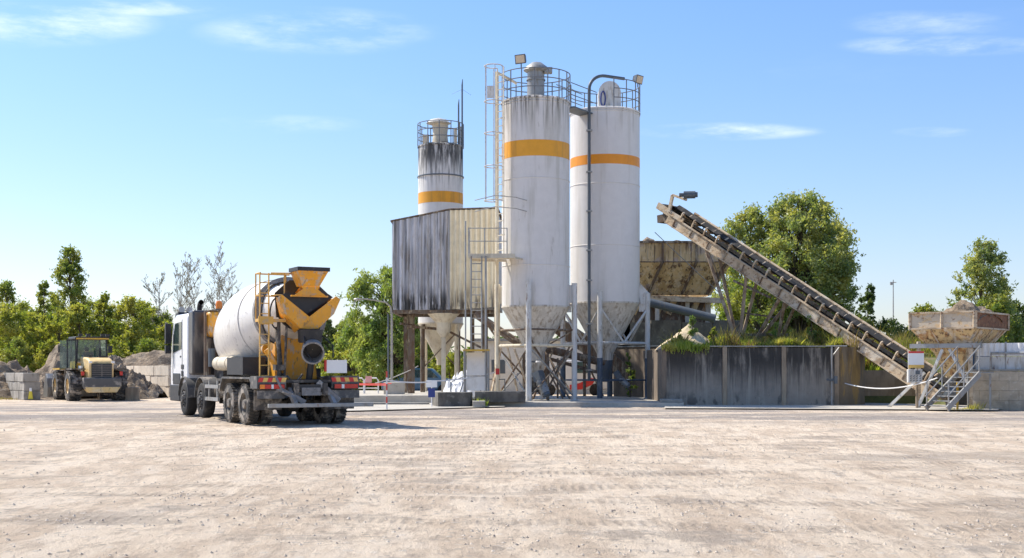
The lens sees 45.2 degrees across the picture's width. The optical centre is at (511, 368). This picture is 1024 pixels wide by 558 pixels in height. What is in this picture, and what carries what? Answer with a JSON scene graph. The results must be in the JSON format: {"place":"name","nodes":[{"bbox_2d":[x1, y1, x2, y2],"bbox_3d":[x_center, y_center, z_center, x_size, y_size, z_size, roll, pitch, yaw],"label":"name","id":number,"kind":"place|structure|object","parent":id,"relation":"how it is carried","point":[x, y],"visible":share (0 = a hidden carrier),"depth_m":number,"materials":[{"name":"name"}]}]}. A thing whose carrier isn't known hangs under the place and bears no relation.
{"place":"outdoors","nodes":[
{"label":"outdoors","id":0,"kind":"place"},
{"bbox_2d":[126,366,170,396],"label":"block wall","id":1,"kind":"structure","parent":0,"point":[160,376],"depth_m":65.70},
{"bbox_2d":[359,390,440,392],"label":"concrete platform","id":2,"kind":"structure","parent":0,"point":[380,391],"depth_m":62.78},
{"bbox_2d":[387,314,388,381],"bbox_3d":[-5.686,-0.650,56.500,0.083,3.700,0.083,0,0,22],"label":"steel pole","id":3,"kind":"object","parent":2,"relation":"on","point":[388,344],"visible":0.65,"depth_m":56.46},
{"bbox_2d":[417,79,468,391],"bbox_3d":[-3.413,-6.585,62.000,2.733,15.831,2.360,0,0,0],"label":"cement silo","id":4,"kind":"object","parent":2,"relation":"on","point":[440,176],"visible":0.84,"depth_m":61.12,"materials":[{"name":"white metal"}]},
{"bbox_2d":[390,207,502,392],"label":"raised shed","id":5,"kind":"structure","parent":2,"relation":"on","point":[428,264],"depth_m":55.94,"materials":[{"name":"metal"}]},
{"bbox_2d":[475,391,524,401],"bbox_3d":[-0.471,1.110,48.252,2.009,0.420,1.296,0,0,0],"label":"concrete block","id":6,"kind":"object","parent":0,"point":[504,396],"depth_m":47.83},
{"bbox_2d":[0,374,1023,557],"bbox_3d":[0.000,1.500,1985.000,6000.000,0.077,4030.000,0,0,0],"label":"ground","id":7,"kind":"structure","parent":0,"point":[604,535],"depth_m":16.10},
{"bbox_2d":[0,279,22,366],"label":"broadleaf tree","id":8,"kind":"object","parent":7,"relation":"on","point":[7,293],"visible":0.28,"depth_m":85.90,"materials":[{"name":"green plant"}]},
{"bbox_2d":[0,336,35,371],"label":"bush","id":9,"kind":"object","parent":7,"relation":"on","point":[21,353],"visible":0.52,"depth_m":76.67,"materials":[{"name":"green plant"}]},
{"bbox_2d":[0,302,41,367],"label":"broadleaf tree","id":10,"kind":"object","parent":7,"relation":"on","point":[7,319],"visible":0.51,"depth_m":79.47,"materials":[{"name":"green plant"}]},
{"bbox_2d":[3,373,39,399],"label":"block wall","id":11,"kind":"structure","parent":7,"relation":"on","point":[20,385],"depth_m":58.39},
{"bbox_2d":[0,361,42,398],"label":"gravel heap","id":12,"kind":"object","parent":7,"relation":"on","point":[5,391],"visible":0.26,"depth_m":60.93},
{"bbox_2d":[11,296,32,325],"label":"broadleaf tree","id":13,"kind":"object","parent":7,"relation":"on","point":[23,306],"visible":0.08,"depth_m":94.76,"materials":[{"name":"green plant"}]},
{"bbox_2d":[9,311,56,368],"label":"broadleaf tree","id":14,"kind":"object","parent":7,"relation":"on","point":[36,321],"visible":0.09,"depth_m":81.61,"materials":[{"name":"green plant"}]},
{"bbox_2d":[33,280,52,357],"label":"broadleaf tree","id":15,"kind":"object","parent":7,"relation":"on","point":[43,290],"visible":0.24,"depth_m":89.95,"materials":[{"name":"green plant"}]},
{"bbox_2d":[7,344,80,398],"bbox_3d":[-23.600,0.107,64.500,8.600,2.887,7.200,0,0,0],"label":"gravel heap","id":16,"kind":"object","parent":7,"relation":"on","point":[55,359],"visible":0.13,"depth_m":63.92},
{"bbox_2d":[30,337,64,372],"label":"bush","id":17,"kind":"object","parent":7,"relation":"on","point":[46,348],"visible":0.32,"depth_m":76.76,"materials":[{"name":"green plant"}]},
{"bbox_2d":[31,308,78,368],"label":"broadleaf tree","id":18,"kind":"object","parent":7,"relation":"on","point":[54,328],"visible":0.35,"depth_m":79.44,"materials":[{"name":"green plant"}]},
{"bbox_2d":[41,244,92,340],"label":"tall tree","id":19,"kind":"object","parent":7,"relation":"on","point":[67,267],"visible":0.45,"depth_m":85.63,"materials":[{"name":"green plant"}]},
{"bbox_2d":[57,302,103,355],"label":"broadleaf tree","id":20,"kind":"object","parent":7,"relation":"on","point":[78,314],"visible":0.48,"depth_m":78.50,"materials":[{"name":"green plant"}]},
{"bbox_2d":[65,335,98,356],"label":"bush","id":21,"kind":"object","parent":7,"relation":"on","point":[89,344],"visible":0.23,"depth_m":76.67,"materials":[{"name":"green plant"}]},
{"bbox_2d":[43,334,127,400],"bbox_3d":[-20.234,-0.065,58.545,2.890,3.170,6.490,0,0,-31],"label":"wheel loader","id":22,"kind":"object","parent":7,"relation":"on","point":[100,376],"visible":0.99,"depth_m":56.75,"materials":[{"name":"yellow metal"}]},
{"bbox_2d":[81,296,107,322],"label":"broadleaf tree","id":23,"kind":"object","parent":7,"relation":"on","point":[89,299],"visible":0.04,"depth_m":94.95,"materials":[{"name":"green plant"}]},
{"bbox_2d":[85,291,114,355],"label":"broadleaf tree","id":24,"kind":"object","parent":7,"relation":"on","point":[102,303],"visible":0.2,"depth_m":79.76,"materials":[{"name":"green plant"}]},
{"bbox_2d":[108,336,130,357],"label":"bush","id":25,"kind":"object","parent":7,"relation":"on","point":[122,348],"visible":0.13,"depth_m":76.79,"materials":[{"name":"green plant"}]},
{"bbox_2d":[81,355,167,398],"bbox_3d":[-19.869,0.421,63.000,4.200,2.257,4.400,0,0,0],"label":"gravel heap","id":26,"kind":"object","parent":7,"relation":"on","point":[149,387],"visible":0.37,"depth_m":62.41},
{"bbox_2d":[107,382,155,398],"bbox_3d":[-18.809,1.117,60.500,2.500,0.865,1.800,0,0,0],"label":"gravel heap","id":27,"kind":"object","parent":7,"relation":"on","point":[144,394],"visible":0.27,"depth_m":60.38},
{"bbox_2d":[125,387,139,400],"bbox_3d":[-17.718,1.190,57.399,0.652,0.620,0.976,0,0,-14],"label":"concrete block","id":28,"kind":"object","parent":7,"relation":"on","point":[132,393],"depth_m":57.00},
{"bbox_2d":[107,294,162,354],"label":"broadleaf tree","id":29,"kind":"object","parent":7,"relation":"on","point":[130,308],"visible":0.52,"depth_m":79.51,"materials":[{"name":"green plant"}]},
{"bbox_2d":[108,350,171,375],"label":"gravel heap","id":30,"kind":"object","parent":7,"relation":"on","point":[157,358],"visible":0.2,"depth_m":75.32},
{"bbox_2d":[133,337,171,352],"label":"bush","id":31,"kind":"object","parent":7,"relation":"on","point":[147,343],"visible":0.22,"depth_m":76.62,"materials":[{"name":"green plant"}]},
{"bbox_2d":[133,303,173,345],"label":"broadleaf tree","id":32,"kind":"object","parent":7,"relation":"on","point":[158,321],"visible":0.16,"depth_m":83.38,"materials":[{"name":"green plant"}]},
{"bbox_2d":[136,273,172,342],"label":"bare tree","id":33,"kind":"object","parent":7,"relation":"on","point":[159,283],"visible":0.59,"depth_m":83.44,"materials":[{"name":"grey plant"}]},
{"bbox_2d":[152,319,173,351],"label":"broadleaf tree","id":34,"kind":"object","parent":7,"relation":"on","point":[160,330],"visible":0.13,"depth_m":81.31,"materials":[{"name":"green plant"}]},
{"bbox_2d":[161,260,201,326],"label":"bare tree","id":35,"kind":"object","parent":7,"relation":"on","point":[180,300],"visible":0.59,"depth_m":83.49,"materials":[{"name":"grey plant"}]},
{"bbox_2d":[173,252,217,313],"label":"bare tree","id":36,"kind":"object","parent":7,"relation":"on","point":[187,266],"visible":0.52,"depth_m":84.23,"materials":[{"name":"grey plant"}]},
{"bbox_2d":[203,269,236,309],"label":"bare tree","id":37,"kind":"object","parent":7,"relation":"on","point":[219,285],"visible":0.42,"depth_m":83.39,"materials":[{"name":"grey plant"}]},
{"bbox_2d":[204,241,241,307],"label":"bare tree","id":38,"kind":"object","parent":7,"relation":"on","point":[217,263],"visible":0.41,"depth_m":83.94,"materials":[{"name":"grey plant"}]},
{"bbox_2d":[165,266,373,424],"bbox_3d":[-7.529,-0.571,36.282,3.131,4.138,10.580,0,0,-28],"label":"mixer truck","id":39,"kind":"object","parent":7,"relation":"on","point":[252,354],"visible":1,"depth_m":33.04,"materials":[{"name":"metal"}]},
{"bbox_2d":[316,319,335,382],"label":"broadleaf tree","id":40,"kind":"object","parent":7,"relation":"on","point":[327,331],"visible":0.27,"depth_m":83.84,"materials":[{"name":"green plant"}]},
{"bbox_2d":[317,349,351,375],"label":"bush","id":41,"kind":"object","parent":7,"relation":"on","point":[337,354],"visible":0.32,"depth_m":73.69,"materials":[{"name":"green plant"}]},
{"bbox_2d":[127,335,558,377],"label":"woods","id":42,"kind":"object","parent":7,"relation":"on","point":[461,352],"depth_m":110.75,"materials":[{"name":"green plant"}]},
{"bbox_2d":[332,319,359,375],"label":"broadleaf tree","id":43,"kind":"object","parent":7,"relation":"on","point":[340,348],"visible":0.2,"depth_m":79.83,"materials":[{"name":"green plant"}]},
{"bbox_2d":[336,345,376,389],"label":"bush","id":44,"kind":"object","parent":7,"relation":"on","point":[348,360],"visible":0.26,"depth_m":73.55,"materials":[{"name":"green plant"}]},
{"bbox_2d":[332,263,432,382],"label":"broadleaf tree","id":45,"kind":"object","parent":7,"relation":"on","point":[365,336],"visible":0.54,"depth_m":66.87,"materials":[{"name":"green plant"}]},
{"bbox_2d":[382,368,449,389],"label":"parked car","id":46,"kind":"object","parent":7,"relation":"on","point":[433,374],"visible":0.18,"depth_m":67.00,"materials":[{"name":"blue"}]},
{"bbox_2d":[346,403,504,410],"bbox_3d":[-4.647,1.455,49.750,10.038,0.001,16.500,0,0,0],"label":"concrete apron","id":47,"kind":"object","parent":7,"relation":"on","point":[399,406],"visible":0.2,"depth_m":46.93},
{"bbox_2d":[354,402,428,403],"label":"kerb","id":48,"kind":"structure","parent":47,"relation":"on","point":[396,402],"depth_m":49.73,"materials":[{"name":"grey concrete"}]},
{"bbox_2d":[354,393,430,402],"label":"basin kerb","id":49,"kind":"structure","parent":47,"relation":"on","point":[405,397],"depth_m":51.98,"materials":[{"name":"concrete"}]},
{"bbox_2d":[353,298,392,379],"bbox_3d":[-6.273,-0.990,55.641,1.859,4.380,0.263,0,0,-19],"label":"pipe","id":50,"kind":"object","parent":49,"relation":"on","point":[357,299],"visible":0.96,"depth_m":55.95,"materials":[{"name":"grey metal"}]},
{"bbox_2d":[384,382,404,393],"bbox_3d":[-5.227,0.910,54.500,1.035,0.580,1.000,0,0,0],"label":"concrete block","id":51,"kind":"object","parent":49,"relation":"on","point":[396,387],"depth_m":54.00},
{"bbox_2d":[426,380,436,406],"bbox_3d":[-3.060,0.960,46.814,0.420,1.020,0.067,0,0,0],"label":"sign post","id":52,"kind":"object","parent":47,"relation":"on","point":[431,390],"visible":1,"depth_m":46.78,"materials":[{"name":"metal"}]},
{"bbox_2d":[473,400,484,407],"bbox_3d":[-1.267,1.370,46.950,0.510,0.260,1.100,0,0,0],"label":"concrete block","id":53,"kind":"object","parent":47,"relation":"on","point":[479,404],"depth_m":46.40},
{"bbox_2d":[415,344,452,376],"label":"broadleaf tree","id":54,"kind":"object","parent":7,"relation":"on","point":[430,353],"visible":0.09,"depth_m":81.33,"materials":[{"name":"green plant"}]},
{"bbox_2d":[428,350,466,378],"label":"bush","id":55,"kind":"object","parent":7,"relation":"on","point":[449,366],"visible":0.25,"depth_m":73.51,"materials":[{"name":"green plant"}]},
{"bbox_2d":[432,392,472,405],"bbox_3d":[-2.353,1.210,47.700,1.614,0.580,1.394,0,0,0],"label":"concrete block","id":56,"kind":"object","parent":7,"relation":"on","point":[452,399],"depth_m":47.12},
{"bbox_2d":[3,414,1023,557],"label":"gravel stones","id":57,"kind":"object","parent":7,"relation":"on","point":[598,552],"visible":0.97,"depth_m":13.79,"materials":[{"name":"gravel"}]},
{"bbox_2d":[474,338,613,393],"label":"pale building","id":58,"kind":"structure","parent":7,"relation":"on","point":[505,371],"depth_m":72.00,"materials":[{"name":"metal"}]},
{"bbox_2d":[492,360,504,373],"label":"window","id":59,"kind":"structure","parent":58,"relation":"in","point":[502,363],"depth_m":71.98,"materials":[{"name":"glass"}]},
{"bbox_2d":[536,360,606,395],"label":"white van","id":60,"kind":"object","parent":7,"relation":"on","point":[591,386],"visible":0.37,"depth_m":66.00,"materials":[{"name":"paint"}]},
{"bbox_2d":[473,396,683,406],"bbox_3d":[3.292,1.465,53.800,11.817,0.270,12.400,0,0,0],"label":"concrete foundation","id":61,"kind":"object","parent":7,"relation":"on","point":[592,401],"visible":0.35,"depth_m":48.12,"materials":[{"name":"concrete"}]},
{"bbox_2d":[443,370,483,396],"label":"bags","id":62,"kind":"object","parent":61,"relation":"on","point":[456,388],"visible":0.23,"depth_m":52.11,"materials":[{"name":"white plastic"}]},
{"bbox_2d":[468,54,576,400],"bbox_3d":[0.111,-5.792,50.945,4.992,14.244,2.921,0,0,-32],"label":"cement silo","id":63,"kind":"object","parent":61,"relation":"on","point":[535,294],"visible":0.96,"depth_m":50.35,"materials":[{"name":"paint"}]},
{"bbox_2d":[450,221,489,391],"bbox_3d":[-1.688,-2.247,49.540,1.575,7.307,1.180,0,0,0],"label":"access ladder","id":64,"kind":"object","parent":63,"relation":"attached to","point":[478,363],"visible":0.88,"depth_m":49.18,"materials":[{"name":"metal"}]},
{"bbox_2d":[532,370,549,397],"bbox_3d":[1.231,0.636,50.530,0.815,1.124,0.419,0,0,41],"label":"electric motor","id":65,"kind":"object","parent":63,"relation":"attached to","point":[538,376],"visible":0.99,"depth_m":50.42,"materials":[{"name":"metal"}]},
{"bbox_2d":[480,346,569,399],"bbox_3d":[0.554,0.205,51.698,3.769,2.251,2.680,0,0,0],"label":"support frame","id":66,"kind":"object","parent":61,"relation":"on","point":[536,366],"visible":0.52,"depth_m":50.98,"materials":[{"name":"metal"}]},
{"bbox_2d":[473,311,612,397],"bbox_3d":[1.469,-0.621,54.087,6.237,3.841,1.848,0,0,-7],"label":"screw conveyor","id":67,"kind":"object","parent":61,"relation":"on","point":[607,366],"visible":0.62,"depth_m":54.13,"materials":[{"name":"metal"}]},
{"bbox_2d":[545,320,632,395],"bbox_3d":[3.249,-0.993,58.533,5.348,4.682,1.070,0,0,12],"label":"feed conveyor","id":68,"kind":"object","parent":61,"relation":"on","point":[620,365],"visible":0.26,"depth_m":58.00,"materials":[{"name":"metal"}]},
{"bbox_2d":[650,298,715,322],"bbox_3d":[7.792,-2.792,58.000,3.679,1.327,0.390,0,0,16],"label":"pipe","id":69,"kind":"object","parent":68,"relation":"attached to","point":[683,310],"visible":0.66,"depth_m":57.78,"materials":[{"name":"metal"}]},
{"bbox_2d":[556,74,649,398],"bbox_3d":[3.445,-5.789,54.491,4.924,14.239,3.222,0,0,-34],"label":"cement silo","id":70,"kind":"object","parent":61,"relation":"on","point":[613,294],"visible":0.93,"depth_m":53.71,"materials":[{"name":"paint"}]},
{"bbox_2d":[613,370,630,388],"bbox_3d":[4.839,0.480,53.973,0.771,0.820,0.302,0,0,17],"label":"electric motor","id":71,"kind":"object","parent":70,"relation":"attached to","point":[625,383],"visible":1,"depth_m":53.88,"materials":[{"name":"metal"}]},
{"bbox_2d":[625,352,638,396],"bbox_3d":[5.365,0.289,55.329,0.523,2.048,0.650,0,0,-40],"label":"shrub","id":72,"kind":"object","parent":61,"relation":"on","point":[631,373],"visible":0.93,"depth_m":55.29,"materials":[{"name":"green plant"}]},
{"bbox_2d":[614,345,659,396],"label":"side wall","id":73,"kind":"structure","parent":61,"relation":"on","point":[635,353],"depth_m":57.51,"materials":[{"name":"grey concrete"}]},
{"bbox_2d":[643,346,838,404],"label":"retaining wall","id":74,"kind":"structure","parent":7,"relation":"on","point":[757,375],"depth_m":48.75,"materials":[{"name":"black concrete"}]},
{"bbox_2d":[660,340,709,354],"bbox_3d":[6.848,-0.859,48.570,2.002,0.638,0.389,0,0,0],"label":"creeper","id":75,"kind":"object","parent":74,"relation":"hanging from","point":[688,346],"visible":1,"depth_m":48.53,"materials":[{"name":"green plant"}]},
{"bbox_2d":[839,347,864,404],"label":"curved wall","id":76,"kind":"structure","parent":7,"relation":"on","point":[852,365],"depth_m":48.88,"materials":[{"name":"concrete"}]},
{"bbox_2d":[859,283,875,333],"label":"poplar tree","id":77,"kind":"object","parent":7,"relation":"on","point":[869,298],"visible":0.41,"depth_m":94.90,"materials":[{"name":"green plant"}]},
{"bbox_2d":[871,315,904,338],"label":"broadleaf tree","id":78,"kind":"object","parent":7,"relation":"on","point":[891,323],"visible":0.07,"depth_m":83.46,"materials":[{"name":"green plant"}]},
{"bbox_2d":[886,323,921,341],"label":"broadleaf tree","id":79,"kind":"object","parent":7,"relation":"on","point":[899,330],"visible":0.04,"depth_m":79.79,"materials":[{"name":"green plant"}]},
{"bbox_2d":[865,370,966,403],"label":"wall","id":80,"kind":"structure","parent":7,"relation":"on","point":[879,379],"depth_m":52.00,"materials":[{"name":"brown concrete"}]},
{"bbox_2d":[907,302,937,326],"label":"broadleaf tree","id":81,"kind":"object","parent":7,"relation":"on","point":[926,308],"visible":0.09,"depth_m":83.67,"materials":[{"name":"green plant"}]},
{"bbox_2d":[887,311,1009,408],"bbox_3d":[16.446,-0.277,46.347,3.397,3.586,3.656,0,0,40],"label":"receiving hopper","id":82,"kind":"object","parent":7,"relation":"on","point":[942,335],"visible":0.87,"depth_m":45.05,"materials":[{"name":"metal"}]},
{"bbox_2d":[945,300,1001,320],"bbox_3d":[16.781,-2.146,46.099,2.500,0.833,3.500,0,0,40],"label":"sand heap","id":83,"kind":"object","parent":82,"relation":"in","point":[962,305],"visible":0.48,"depth_m":45.13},
{"bbox_2d":[946,235,1023,342],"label":"tall tree","id":84,"kind":"object","parent":7,"relation":"on","point":[975,267],"visible":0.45,"depth_m":79.17,"materials":[{"name":"green plant"}]},
{"bbox_2d":[973,369,1023,409],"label":"yard wall","id":85,"kind":"structure","parent":7,"relation":"on","point":[1009,385],"depth_m":44.29,"materials":[{"name":"grey concrete"}]},
{"bbox_2d":[975,342,1023,368],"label":"white screen","id":86,"kind":"object","parent":85,"relation":"on","point":[1011,361],"visible":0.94,"depth_m":44.50,"materials":[{"name":"paint"}]},
{"bbox_2d":[989,352,1023,368],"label":"pipe rail","id":87,"kind":"object","parent":85,"relation":"on","point":[993,353],"visible":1,"depth_m":44.29,"materials":[{"name":"metal"}]},
{"bbox_2d":[975,287,1023,390],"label":"broadleaf tree","id":88,"kind":"object","parent":7,"relation":"on","point":[1001,298],"visible":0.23,"depth_m":77.33,"materials":[{"name":"green plant"}]},
{"bbox_2d":[1007,300,1023,339],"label":"broadleaf tree","id":89,"kind":"object","parent":7,"relation":"on","point":[1020,308],"visible":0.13,"depth_m":81.80,"materials":[{"name":"green plant"}]},
{"bbox_2d":[0,0,1023,351],"label":"sky","id":90,"kind":"structure","parent":0,"point":[137,136],"materials":[{"name":"blue"}]},
{"bbox_2d":[664,403,998,409],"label":"concrete path","id":91,"kind":"structure","parent":0,"point":[883,406],"depth_m":46.77,"materials":[{"name":"concrete"}]},
{"bbox_2d":[826,345,846,404],"bbox_3d":[12.773,0.287,48.384,0.848,2.385,0.168,0,0,0],"label":"hose post","id":92,"kind":"object","parent":91,"relation":"on","point":[834,379],"visible":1,"depth_m":48.37,"materials":[{"name":"metal"}]},
{"bbox_2d":[908,351,923,407],"bbox_3d":[14.798,0.435,45.072,0.577,2.130,0.157,0,0,0],"label":"information board","id":93,"kind":"object","parent":91,"relation":"on","point":[916,359],"visible":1,"depth_m":45.00,"materials":[{"name":"white paint"}]},
{"bbox_2d":[907,369,921,382],"bbox_3d":[14.708,0.275,44.883,0.517,0.490,0.193,0,0,0],"label":"control box","id":94,"kind":"object","parent":93,"relation":"attached to","point":[914,375],"visible":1,"depth_m":44.80,"materials":[{"name":"metal"}]},
{"bbox_2d":[924,345,993,410],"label":"steel stairs","id":95,"kind":"structure","parent":91,"relation":"on","point":[959,394],"depth_m":43.24,"materials":[{"name":"metal"}]},
{"bbox_2d":[845,377,937,388],"bbox_3d":[14.170,0.551,46.199,0.038,0.471,5.203,0,0,-22],"label":"barrier rope","id":96,"kind":"object","parent":95,"relation":"attached to","point":[891,388],"visible":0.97,"depth_m":45.99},
{"bbox_2d":[952,402,986,410],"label":"weeds","id":97,"kind":"object","parent":91,"relation":"on","point":[975,407],"visible":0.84,"depth_m":43.48,"materials":[{"name":"green plant"}]},
{"bbox_2d":[750,321,934,369],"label":"dry grass","id":98,"kind":"structure","parent":0,"point":[906,337],"depth_m":54.03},
{"bbox_2d":[768,332,935,369],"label":"grass","id":99,"kind":"structure","parent":0,"point":[870,366],"depth_m":52.88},
{"bbox_2d":[865,353,1004,404],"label":"embankment","id":100,"kind":"structure","parent":0,"point":[890,399],"depth_m":51.93,"materials":[{"name":"concrete"}]},
{"bbox_2d":[620,320,739,345],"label":"bin wall","id":101,"kind":"structure","parent":100,"relation":"on","point":[658,328],"depth_m":59.20,"materials":[{"name":"concrete"}]},
{"bbox_2d":[630,241,730,322],"bbox_3d":[7.848,-3.460,61.943,5.905,5.520,4.114,0,0,0],"label":"aggregate bin","id":102,"kind":"object","parent":100,"relation":"on","point":[668,274],"visible":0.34,"depth_m":60.52,"materials":[{"name":"metal"}]},
{"bbox_2d":[656,324,709,349],"bbox_3d":[7.266,-1.298,50.600,2.700,1.096,2.200,0,0,0],"label":"sand heap","id":103,"kind":"object","parent":100,"relation":"on","point":[697,337],"visible":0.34,"depth_m":50.23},
{"bbox_2d":[687,315,698,335],"bbox_3d":[7.394,-1.438,50.288,0.560,1.507,0.663,0,0,0],"label":"shrub","id":104,"kind":"object","parent":100,"relation":"on","point":[692,331],"visible":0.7,"depth_m":50.13,"materials":[{"name":"green plant"}]},
{"bbox_2d":[709,201,792,338],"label":"tree","id":105,"kind":"object","parent":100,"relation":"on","point":[739,231],"visible":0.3,"depth_m":82.63,"materials":[{"name":"green plant"}]},
{"bbox_2d":[663,332,842,345],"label":"grass","id":106,"kind":"structure","parent":100,"relation":"on","point":[782,342],"depth_m":49.05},
{"bbox_2d":[712,269,797,337],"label":"bush","id":107,"kind":"object","parent":100,"relation":"on","point":[737,291],"visible":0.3,"depth_m":79.21,"materials":[{"name":"green plant"}]},
{"bbox_2d":[662,322,865,348],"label":"dry grass","id":108,"kind":"structure","parent":100,"relation":"on","point":[731,339],"depth_m":49.28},
{"bbox_2d":[736,187,865,334],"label":"tree","id":109,"kind":"object","parent":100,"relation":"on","point":[822,262],"visible":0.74,"depth_m":80.09,"materials":[{"name":"green plant"}]},
{"bbox_2d":[655,191,955,402],"bbox_3d":[11.868,-3.340,51.951,1.552,9.352,14.460,0,0,-44],"label":"belt conveyor","id":110,"kind":"object","parent":100,"relation":"on","point":[683,221],"visible":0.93,"depth_m":52.40,"materials":[{"name":"metal"}]},
{"bbox_2d":[806,315,818,340],"bbox_3d":[12.447,-1.561,50.798,0.549,1.838,0.746,0,0,31],"label":"shrub","id":111,"kind":"object","parent":100,"relation":"on","point":[815,335],"visible":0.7,"depth_m":50.73,"materials":[{"name":"green plant"}]},
{"bbox_2d":[830,274,862,332],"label":"tree","id":112,"kind":"object","parent":100,"relation":"on","point":[851,309],"visible":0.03,"depth_m":85.21,"materials":[{"name":"green plant"}]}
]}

